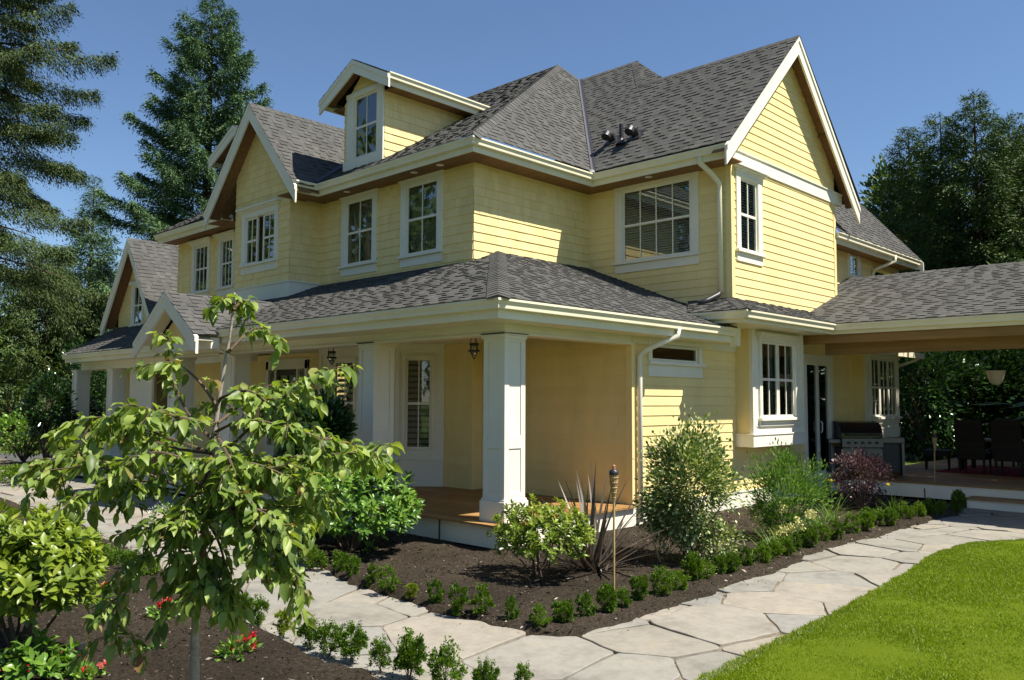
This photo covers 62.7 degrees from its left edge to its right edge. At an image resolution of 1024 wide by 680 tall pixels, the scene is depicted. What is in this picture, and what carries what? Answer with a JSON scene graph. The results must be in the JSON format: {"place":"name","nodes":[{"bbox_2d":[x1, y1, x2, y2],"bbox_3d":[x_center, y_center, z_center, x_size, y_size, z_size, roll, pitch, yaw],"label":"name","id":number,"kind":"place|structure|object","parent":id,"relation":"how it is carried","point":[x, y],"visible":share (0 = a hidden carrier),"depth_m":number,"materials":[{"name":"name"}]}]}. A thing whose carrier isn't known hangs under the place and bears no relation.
{"place":"outdoors","nodes":[
{"label":"outdoors","id":0,"kind":"place"},
{"bbox_2d":[0,441,956,488],"bbox_3d":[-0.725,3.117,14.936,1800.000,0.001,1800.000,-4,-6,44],"label":"ground","id":1,"kind":"structure","parent":0,"point":[908,461],"depth_m":31.85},
{"bbox_2d":[0,463,39,482],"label":"groundcover","id":2,"kind":"object","parent":1,"relation":"on","point":[14,469],"visible":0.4,"depth_m":19.26,"materials":[{"name":"green plant"}]},
{"bbox_2d":[0,351,45,439],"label":"shrub","id":3,"kind":"object","parent":1,"relation":"on","point":[25,375],"visible":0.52,"depth_m":35.96,"materials":[{"name":"green plant"}]},
{"bbox_2d":[0,309,52,411],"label":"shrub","id":4,"kind":"object","parent":1,"relation":"on","point":[8,328],"visible":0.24,"depth_m":40.08,"materials":[{"name":"green plant"}]},
{"bbox_2d":[0,280,53,442],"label":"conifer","id":5,"kind":"object","parent":1,"relation":"on","point":[11,343],"visible":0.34,"depth_m":39.96,"materials":[{"name":"green plant"}]},
{"bbox_2d":[0,407,59,461],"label":"shrub","id":6,"kind":"object","parent":1,"relation":"on","point":[25,452],"visible":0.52,"depth_m":25.76,"materials":[{"name":"green plant"}]},
{"bbox_2d":[0,252,105,442],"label":"broadleaf tree","id":7,"kind":"object","parent":1,"relation":"on","point":[52,326],"visible":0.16,"depth_m":41.39,"materials":[{"name":"green plant"}]},
{"bbox_2d":[19,321,102,423],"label":"broadleaf tree","id":8,"kind":"object","parent":1,"relation":"on","point":[51,355],"visible":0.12,"depth_m":41.38,"materials":[{"name":"green plant"}]},
{"bbox_2d":[0,0,122,324],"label":"conifer","id":9,"kind":"object","parent":1,"relation":"on","point":[13,66],"visible":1,"depth_m":32.02,"materials":[{"name":"green plant"}]},
{"bbox_2d":[39,173,123,379],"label":"conifer","id":10,"kind":"object","parent":1,"relation":"on","point":[107,257],"visible":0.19,"depth_m":62.58,"materials":[{"name":"green plant"}]},
{"bbox_2d":[54,329,116,431],"bbox_3d":[-17.104,1.917,34.126,3.508,4.952,3.335,-4,-6,44],"label":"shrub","id":11,"kind":"object","parent":1,"relation":"on","point":[75,367],"visible":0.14,"depth_m":33.57,"materials":[{"name":"green plant"}]},
{"bbox_2d":[71,260,116,431],"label":"conifer","id":12,"kind":"object","parent":1,"relation":"on","point":[106,273],"visible":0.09,"depth_m":44.13,"materials":[{"name":"green plant"}]},
{"bbox_2d":[40,0,273,409],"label":"conifer","id":13,"kind":"object","parent":1,"relation":"on","point":[187,130],"visible":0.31,"depth_m":46.69,"materials":[{"name":"green plant"}]},
{"bbox_2d":[0,497,379,679],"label":"soil bed","id":14,"kind":"object","parent":1,"relation":"on","point":[180,651],"visible":0.17,"depth_m":6.33,"materials":[{"name":"brown soil"}]},
{"bbox_2d":[0,627,80,679],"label":"rhododendron","id":15,"kind":"object","parent":14,"relation":"on","point":[16,669],"visible":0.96,"depth_m":5.69,"materials":[{"name":"green plant"}]},
{"bbox_2d":[0,497,111,654],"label":"rhododendron","id":16,"kind":"object","parent":14,"relation":"on","point":[55,561],"visible":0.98,"depth_m":5.88,"materials":[{"name":"green plant"}]},
{"bbox_2d":[63,655,107,679],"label":"rose","id":17,"kind":"object","parent":14,"relation":"on","point":[83,669],"visible":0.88,"depth_m":5.71,"materials":[{"name":"green plant"}]},
{"bbox_2d":[143,597,180,619],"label":"rose","id":18,"kind":"object","parent":14,"relation":"on","point":[150,612],"visible":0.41,"depth_m":7.37,"materials":[{"name":"green plant"}]},
{"bbox_2d":[11,293,404,679],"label":"young tree","id":19,"kind":"object","parent":14,"relation":"on","point":[239,483],"visible":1,"depth_m":4.23,"materials":[{"name":"green plant"}]},
{"bbox_2d":[213,631,262,660],"bbox_3d":[-2.053,2.288,6.239,0.343,0.243,0.392,-1,-4,17],"label":"rose","id":20,"kind":"object","parent":14,"relation":"on","point":[250,640],"visible":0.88,"depth_m":6.23,"materials":[{"name":"green plant"}]},
{"bbox_2d":[250,594,269,627],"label":"boxwood","id":21,"kind":"object","parent":14,"relation":"on","point":[259,603],"visible":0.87,"depth_m":7.14,"materials":[{"name":"green plant"}]},
{"bbox_2d":[273,607,294,637],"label":"boxwood","id":22,"kind":"object","parent":14,"relation":"on","point":[283,627],"visible":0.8,"depth_m":6.84,"materials":[{"name":"green plant"}]},
{"bbox_2d":[389,626,430,679],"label":"boxwood","id":23,"kind":"object","parent":14,"relation":"on","point":[410,656],"visible":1,"depth_m":5.79,"materials":[{"name":"green plant"}]},
{"bbox_2d":[425,635,467,679],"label":"boxwood","id":24,"kind":"object","parent":14,"relation":"on","point":[442,659],"visible":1,"depth_m":5.60,"materials":[{"name":"green plant"}]},
{"bbox_2d":[470,655,500,679],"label":"boxwood","id":25,"kind":"object","parent":14,"relation":"on","point":[485,671],"visible":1,"depth_m":5.58,"materials":[{"name":"green plant"}]},
{"bbox_2d":[512,661,533,679],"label":"boxwood","id":26,"kind":"object","parent":14,"relation":"on","point":[522,673],"visible":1,"depth_m":5.59,"materials":[{"name":"green plant"}]},
{"bbox_2d":[0,462,969,679],"bbox_3d":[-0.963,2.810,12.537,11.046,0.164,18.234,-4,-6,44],"label":"mulch","id":27,"kind":"object","parent":1,"relation":"on","point":[208,658],"visible":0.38,"depth_m":9.04,"materials":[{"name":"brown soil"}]},
{"bbox_2d":[13,365,78,458],"bbox_3d":[-13.518,2.187,24.390,1.741,3.016,1.698,-4,-6,44],"label":"laurel","id":28,"kind":"object","parent":27,"relation":"on","point":[41,422],"visible":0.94,"depth_m":24.23,"materials":[{"name":"green plant"}]},
{"bbox_2d":[299,545,320,569],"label":"boxwood","id":29,"kind":"object","parent":27,"relation":"on","point":[310,563],"visible":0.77,"depth_m":9.56,"materials":[{"name":"green plant"}]},
{"bbox_2d":[272,387,358,530],"bbox_3d":[-2.852,1.716,12.151,1.243,2.228,1.458,1,-4,-15],"label":"camellia","id":30,"kind":"object","parent":27,"relation":"on","point":[338,419],"visible":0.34,"depth_m":12.01,"materials":[{"name":"green plant"}]},
{"bbox_2d":[330,549,349,571],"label":"boxwood","id":31,"kind":"object","parent":27,"relation":"on","point":[340,557],"visible":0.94,"depth_m":9.34,"materials":[{"name":"green plant"}]},
{"bbox_2d":[279,453,424,552],"bbox_3d":[-2.051,2.068,10.561,2.084,1.336,1.827,-4,-6,44],"label":"rhododendron","id":32,"kind":"object","parent":27,"relation":"on","point":[363,503],"visible":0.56,"depth_m":10.03,"materials":[{"name":"green plant"}]},
{"bbox_2d":[344,554,360,577],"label":"boxwood","id":33,"kind":"object","parent":27,"relation":"on","point":[352,560],"visible":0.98,"depth_m":9.08,"materials":[{"name":"green plant"}]},
{"bbox_2d":[377,563,401,594],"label":"boxwood","id":34,"kind":"object","parent":27,"relation":"on","point":[381,585],"visible":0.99,"depth_m":8.40,"materials":[{"name":"green plant"}]},
{"bbox_2d":[426,578,444,603],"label":"boxwood","id":35,"kind":"object","parent":27,"relation":"on","point":[438,595],"visible":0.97,"depth_m":7.93,"materials":[{"name":"green plant"}]},
{"bbox_2d":[447,582,468,615],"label":"boxwood","id":36,"kind":"object","parent":27,"relation":"on","point":[457,605],"visible":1,"depth_m":7.59,"materials":[{"name":"green plant"}]},
{"bbox_2d":[467,581,494,615],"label":"boxwood","id":37,"kind":"object","parent":27,"relation":"on","point":[480,610],"visible":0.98,"depth_m":7.52,"materials":[{"name":"green plant"}]},
{"bbox_2d":[504,594,519,620],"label":"boxwood","id":38,"kind":"object","parent":27,"relation":"on","point":[513,614],"visible":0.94,"depth_m":7.32,"materials":[{"name":"green plant"}]},
{"bbox_2d":[528,602,552,628],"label":"boxwood","id":39,"kind":"object","parent":27,"relation":"on","point":[537,609],"visible":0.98,"depth_m":7.10,"materials":[{"name":"green plant"}]},
{"bbox_2d":[486,492,596,579],"bbox_3d":[0.313,2.133,9.054,1.259,1.008,1.163,-4,-6,44],"label":"rhododendron","id":40,"kind":"object","parent":27,"relation":"on","point":[514,530],"visible":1,"depth_m":8.82,"materials":[{"name":"green plant"}]},
{"bbox_2d":[550,598,575,621],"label":"boxwood","id":41,"kind":"object","parent":27,"relation":"on","point":[565,610],"visible":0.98,"depth_m":7.19,"materials":[{"name":"green plant"}]},
{"bbox_2d":[481,465,689,572],"bbox_3d":[0.854,1.988,9.409,2.413,1.279,2.400,-1,-4,14],"label":"flax","id":42,"kind":"object","parent":27,"relation":"on","point":[595,560],"visible":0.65,"depth_m":9.56,"materials":[{"name":"purple plant"}]},
{"bbox_2d":[575,592,598,616],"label":"boxwood","id":43,"kind":"object","parent":27,"relation":"on","point":[586,605],"visible":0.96,"depth_m":7.43,"materials":[{"name":"green plant"}]},
{"bbox_2d":[595,580,618,612],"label":"boxwood","id":44,"kind":"object","parent":27,"relation":"on","point":[611,602],"visible":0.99,"depth_m":7.63,"materials":[{"name":"green plant"}]},
{"bbox_2d":[609,465,618,589],"bbox_3d":[1.039,1.973,8.483,0.100,1.419,0.144,-2,-5,29],"label":"garden torch","id":45,"kind":"object","parent":27,"relation":"on","point":[613,474],"visible":0.99,"depth_m":8.49,"materials":[{"name":"brown wood"}]},
{"bbox_2d":[617,585,632,607],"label":"boxwood","id":46,"kind":"object","parent":27,"relation":"on","point":[628,601],"visible":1,"depth_m":7.79,"materials":[{"name":"green plant"}]},
{"bbox_2d":[629,574,649,600],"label":"boxwood","id":47,"kind":"object","parent":27,"relation":"on","point":[641,586],"visible":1,"depth_m":8.11,"materials":[{"name":"green plant"}]},
{"bbox_2d":[649,563,674,594],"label":"boxwood","id":48,"kind":"object","parent":27,"relation":"on","point":[668,577],"visible":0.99,"depth_m":8.31,"materials":[{"name":"green plant"}]},
{"bbox_2d":[665,569,691,590],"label":"boxwood","id":49,"kind":"object","parent":27,"relation":"on","point":[684,578],"visible":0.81,"depth_m":8.47,"materials":[{"name":"green plant"}]},
{"bbox_2d":[680,551,702,580],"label":"boxwood","id":50,"kind":"object","parent":27,"relation":"on","point":[695,562],"visible":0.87,"depth_m":8.91,"materials":[{"name":"green plant"}]},
{"bbox_2d":[631,404,765,560],"bbox_3d":[2.096,1.734,10.110,1.383,1.951,1.572,2,-4,-17],"label":"viburnum","id":51,"kind":"object","parent":27,"relation":"on","point":[680,454],"visible":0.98,"depth_m":9.98,"materials":[{"name":"green plant"}]},
{"bbox_2d":[679,515,745,561],"bbox_3d":[2.443,2.404,10.213,0.819,0.650,0.753,-4,-6,44],"label":"viburnum","id":52,"kind":"object","parent":27,"relation":"on","point":[730,547],"visible":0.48,"depth_m":10.07,"materials":[{"name":"green plant"}]},
{"bbox_2d":[711,554,727,573],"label":"boxwood","id":53,"kind":"object","parent":27,"relation":"on","point":[721,563],"visible":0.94,"depth_m":9.30,"materials":[{"name":"green plant"}]},
{"bbox_2d":[726,551,741,572],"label":"boxwood","id":54,"kind":"object","parent":27,"relation":"on","point":[734,559],"visible":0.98,"depth_m":9.44,"materials":[{"name":"green plant"}]},
{"bbox_2d":[753,540,771,563],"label":"boxwood","id":55,"kind":"object","parent":27,"relation":"on","point":[760,549],"visible":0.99,"depth_m":9.87,"materials":[{"name":"green plant"}]},
{"bbox_2d":[766,536,785,558],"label":"boxwood","id":56,"kind":"object","parent":27,"relation":"on","point":[775,544],"visible":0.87,"depth_m":10.24,"materials":[{"name":"green plant"}]},
{"bbox_2d":[751,497,816,540],"bbox_3d":[3.626,2.462,11.347,0.703,0.685,0.877,0,-4,-1],"label":"hydrangea","id":57,"kind":"object","parent":27,"relation":"on","point":[787,528],"visible":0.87,"depth_m":11.34,"materials":[{"name":"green plant"}]},
{"bbox_2d":[737,437,843,537],"bbox_3d":[3.865,2.094,11.743,1.299,1.482,1.359,2,-4,-21],"label":"willow","id":58,"kind":"object","parent":27,"relation":"on","point":[781,476],"visible":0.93,"depth_m":11.61,"materials":[{"name":"green plant"}]},
{"bbox_2d":[798,526,819,547],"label":"boxwood","id":59,"kind":"object","parent":27,"relation":"on","point":[811,534],"visible":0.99,"depth_m":11.05,"materials":[{"name":"green plant"}]},
{"bbox_2d":[809,479,883,522],"bbox_3d":[5.161,2.574,13.333,1.326,0.717,1.391,2,-4,-22],"label":"daylily","id":60,"kind":"object","parent":27,"relation":"on","point":[835,515],"visible":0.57,"depth_m":13.30,"materials":[{"name":"green plant"}]},
{"bbox_2d":[842,511,860,533],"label":"boxwood","id":61,"kind":"object","parent":27,"relation":"on","point":[851,517],"visible":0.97,"depth_m":12.28,"materials":[{"name":"green plant"}]},
{"bbox_2d":[830,445,894,509],"bbox_3d":[6.204,2.465,14.935,1.186,1.222,1.034,-4,-6,44],"label":"barberry","id":62,"kind":"object","parent":27,"relation":"on","point":[858,460],"visible":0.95,"depth_m":14.89,"materials":[{"name":"purple plant"}]},
{"bbox_2d":[858,506,876,530],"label":"boxwood","id":63,"kind":"object","parent":27,"relation":"on","point":[865,515],"visible":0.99,"depth_m":12.51,"materials":[{"name":"green plant"}]},
{"bbox_2d":[950,489,967,513],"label":"boxwood","id":64,"kind":"object","parent":27,"relation":"on","point":[962,499],"visible":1,"depth_m":14.73,"materials":[{"name":"green plant"}]},
{"bbox_2d":[61,35,1023,549],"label":"house","id":65,"kind":"structure","parent":1,"relation":"on","point":[631,267],"depth_m":16.29,"materials":[{"name":"yellow wood"}]},
{"bbox_2d":[128,281,143,326],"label":"window","id":66,"kind":"structure","parent":65,"relation":"in","point":[134,286],"depth_m":25.70,"materials":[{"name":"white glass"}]},
{"bbox_2d":[186,236,212,295],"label":"window","id":67,"kind":"structure","parent":65,"relation":"in","point":[197,244],"depth_m":22.78,"materials":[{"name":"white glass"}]},
{"bbox_2d":[212,229,234,296],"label":"window","id":68,"kind":"structure","parent":65,"relation":"in","point":[229,235],"depth_m":21.81,"materials":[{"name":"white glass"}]},
{"bbox_2d":[235,198,281,275],"bbox_3d":[-5.741,-2.305,19.083,1.840,1.538,0.238,-4,-6,44],"label":"window","id":69,"kind":"structure","parent":65,"relation":"in","point":[269,207],"depth_m":19.10,"materials":[{"name":"white wood"}]},
{"bbox_2d":[263,358,308,457],"bbox_3d":[-5.187,1.698,19.347,1.800,2.524,0.100,-4,-6,44],"label":"front door","id":70,"kind":"structure","parent":65,"relation":"in","point":[285,367],"depth_m":19.50,"materials":[{"name":"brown wood"}]},
{"bbox_2d":[330,357,356,444],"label":"window","id":71,"kind":"structure","parent":65,"relation":"in","point":[349,361],"depth_m":16.75,"materials":[{"name":"white wood"}]},
{"bbox_2d":[337,188,378,276],"bbox_3d":[-3.231,-2.284,17.758,1.490,1.808,0.274,-4,-6,44],"label":"window","id":72,"kind":"structure","parent":65,"relation":"in","point":[358,242],"depth_m":17.84,"materials":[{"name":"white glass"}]},
{"bbox_2d":[343,83,384,171],"bbox_3d":[-3.067,-4.420,17.573,1.400,1.677,0.136,-4,-6,44],"label":"window","id":73,"kind":"structure","parent":65,"relation":"in","point":[352,161],"depth_m":17.57,"materials":[{"name":"white wood"}]},
{"bbox_2d":[401,355,435,449],"bbox_3d":[-1.737,1.159,15.629,0.640,1.754,0.162,0,-4,-1],"label":"window","id":74,"kind":"structure","parent":65,"relation":"in","point":[407,359],"depth_m":15.62,"materials":[{"name":"white wood"}]},
{"bbox_2d":[397,170,444,267],"bbox_3d":[-1.760,-2.370,16.346,1.490,1.828,0.274,-4,-6,44],"label":"window","id":75,"kind":"structure","parent":65,"relation":"in","point":[420,241],"depth_m":16.42,"materials":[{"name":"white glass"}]},
{"bbox_2d":[612,171,700,273],"bbox_3d":[2.818,-2.348,16.556,2.200,1.918,0.238,-4,-6,44],"label":"window","id":76,"kind":"structure","parent":65,"relation":"in","point":[691,257],"depth_m":16.57,"materials":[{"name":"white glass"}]},
{"bbox_2d":[646,339,705,377],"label":"window","id":77,"kind":"structure","parent":65,"relation":"in","point":[656,367],"depth_m":13.89,"materials":[{"name":"white wood"}]},
{"bbox_2d":[732,163,769,266],"bbox_3d":[4.495,-2.343,15.894,0.238,1.808,1.230,-4,-6,44],"label":"window","id":78,"kind":"structure","parent":65,"relation":"in","point":[747,174],"depth_m":15.96,"materials":[{"name":"white wood"}]},
{"bbox_2d":[755,332,802,425],"bbox_3d":[4.999,0.751,15.811,0.235,1.708,1.710,-4,-6,44],"label":"window","id":79,"kind":"structure","parent":65,"relation":"in","point":[773,341],"depth_m":15.83,"materials":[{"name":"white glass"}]},
{"bbox_2d":[803,353,834,477],"bbox_3d":[6.474,1.606,17.745,0.135,2.583,1.450,-4,-6,44],"label":"patio door","id":80,"kind":"structure","parent":65,"relation":"in","point":[809,359],"depth_m":17.80,"materials":[{"name":"white glass"}]},
{"bbox_2d":[848,253,861,277],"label":"window","id":81,"kind":"structure","parent":65,"relation":"in","point":[858,269],"depth_m":20.71,"materials":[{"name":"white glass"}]},
{"bbox_2d":[820,421,904,476],"bbox_3d":[7.506,2.329,17.997,1.620,1.179,0.664,0,-4,-1],"label":"gas grill","id":82,"kind":"object","parent":65,"relation":"on","point":[868,435],"visible":0.68,"depth_m":17.81,"materials":[{"name":"grey metal"}]},
{"bbox_2d":[868,354,902,423],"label":"window","id":83,"kind":"structure","parent":65,"relation":"in","point":[886,386],"depth_m":19.72,"materials":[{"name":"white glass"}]},
{"bbox_2d":[914,418,950,469],"bbox_3d":[10.023,2.478,20.030,0.755,1.200,0.600,-2,-5,29],"label":"dining chair","id":84,"kind":"object","parent":65,"relation":"on","point":[940,452],"visible":0.98,"depth_m":19.83,"materials":[{"name":"wicker"}]},
{"bbox_2d":[933,465,1020,476],"bbox_3d":[11.781,3.023,19.233,3.100,0.011,2.900,-4,-6,44],"label":"rug","id":85,"kind":"object","parent":65,"relation":"on","point":[1008,471],"visible":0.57,"depth_m":19.32,"materials":[{"name":"fabric"}]},
{"bbox_2d":[954,420,991,474],"bbox_3d":[10.344,2.395,18.861,0.600,1.200,0.755,-4,-6,44],"label":"dining chair","id":86,"kind":"object","parent":85,"relation":"on","point":[969,440],"visible":0.97,"depth_m":18.69,"materials":[{"name":"wicker"}]},
{"bbox_2d":[990,421,1023,476],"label":"dining chair","id":87,"kind":"object","parent":85,"relation":"on","point":[1006,441],"visible":1,"depth_m":18.12,"materials":[{"name":"wicker"}]},
{"bbox_2d":[986,354,1005,384],"bbox_3d":[10.293,0.459,17.897,0.400,0.998,0.400,-4,-6,44],"label":"pendant lamp","id":88,"kind":"object","parent":65,"relation":"hanging from","point":[995,377],"visible":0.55,"depth_m":17.76,"materials":[{"name":"beige glass"}]},
{"bbox_2d":[859,152,923,246],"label":"broadleaf tree","id":89,"kind":"object","parent":1,"relation":"on","point":[875,176],"visible":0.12,"depth_m":44.29,"materials":[{"name":"green plant"}]},
{"bbox_2d":[851,126,958,440],"bbox_3d":[18.311,-2.120,38.380,7.294,15.693,7.676,-2,-5,26],"label":"tree","id":90,"kind":"object","parent":1,"relation":"on","point":[902,165],"visible":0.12,"depth_m":38.67,"materials":[{"name":"green plant"}]},
{"bbox_2d":[898,350,993,461],"bbox_3d":[14.599,1.641,30.267,4.759,5.561,4.458,2,-5,-25],"label":"hedge bush","id":91,"kind":"object","parent":1,"relation":"on","point":[957,384],"visible":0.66,"depth_m":29.26,"materials":[{"name":"green plant"}]},
{"bbox_2d":[883,110,1023,452],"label":"tree","id":92,"kind":"object","parent":1,"relation":"on","point":[929,160],"visible":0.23,"depth_m":34.89,"materials":[{"name":"green plant"}]},
{"bbox_2d":[903,88,1023,458],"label":"tree","id":93,"kind":"object","parent":1,"relation":"on","point":[979,208],"visible":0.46,"depth_m":33.03,"materials":[{"name":"green plant"}]},
{"bbox_2d":[912,349,1023,457],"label":"hedge bush","id":94,"kind":"object","parent":1,"relation":"on","point":[1010,400],"visible":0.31,"depth_m":29.96,"materials":[{"name":"green plant"}]},
{"bbox_2d":[955,109,1023,354],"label":"tree","id":95,"kind":"object","parent":1,"relation":"on","point":[1018,151],"visible":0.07,"depth_m":34.18,"materials":[{"name":"green plant"}]},
{"bbox_2d":[969,357,1023,468],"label":"conifer","id":96,"kind":"object","parent":1,"relation":"on","point":[1019,417],"visible":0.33,"depth_m":20.59,"materials":[{"name":"green plant"}]},
{"bbox_2d":[972,349,1023,445],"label":"hedge bush","id":97,"kind":"object","parent":1,"relation":"on","point":[1019,400],"visible":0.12,"depth_m":30.56,"materials":[{"name":"green plant"}]},
{"bbox_2d":[0,458,1023,679],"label":"flagstone path","id":98,"kind":"structure","parent":0,"point":[695,634],"depth_m":7.63,"materials":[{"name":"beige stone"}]},
{"bbox_2d":[296,614,323,648],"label":"boxwood","id":99,"kind":"object","parent":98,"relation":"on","point":[308,631],"visible":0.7,"depth_m":6.55,"materials":[{"name":"green plant"}]},
{"bbox_2d":[315,616,342,656],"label":"boxwood","id":100,"kind":"object","parent":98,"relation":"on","point":[325,632],"visible":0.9,"depth_m":6.36,"materials":[{"name":"green plant"}]},
{"bbox_2d":[335,620,369,661],"bbox_3d":[-1.184,2.225,6.246,0.264,0.325,0.265,2,-4,-19],"label":"boxwood","id":101,"kind":"object","parent":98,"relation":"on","point":[358,640],"visible":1,"depth_m":6.22,"materials":[{"name":"green plant"}]},
{"bbox_2d":[368,635,391,671],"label":"boxwood","id":102,"kind":"object","parent":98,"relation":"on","point":[380,652],"visible":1,"depth_m":5.99,"materials":[{"name":"green plant"}]},
{"bbox_2d":[0,0,1023,392],"label":"sky","id":103,"kind":"structure","parent":0,"point":[879,67],"materials":[{"name":"blue"}]},
{"bbox_2d":[695,538,1023,679],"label":"lawn","id":104,"kind":"structure","parent":0,"point":[864,650],"depth_m":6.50,"materials":[{"name":"green plant"}]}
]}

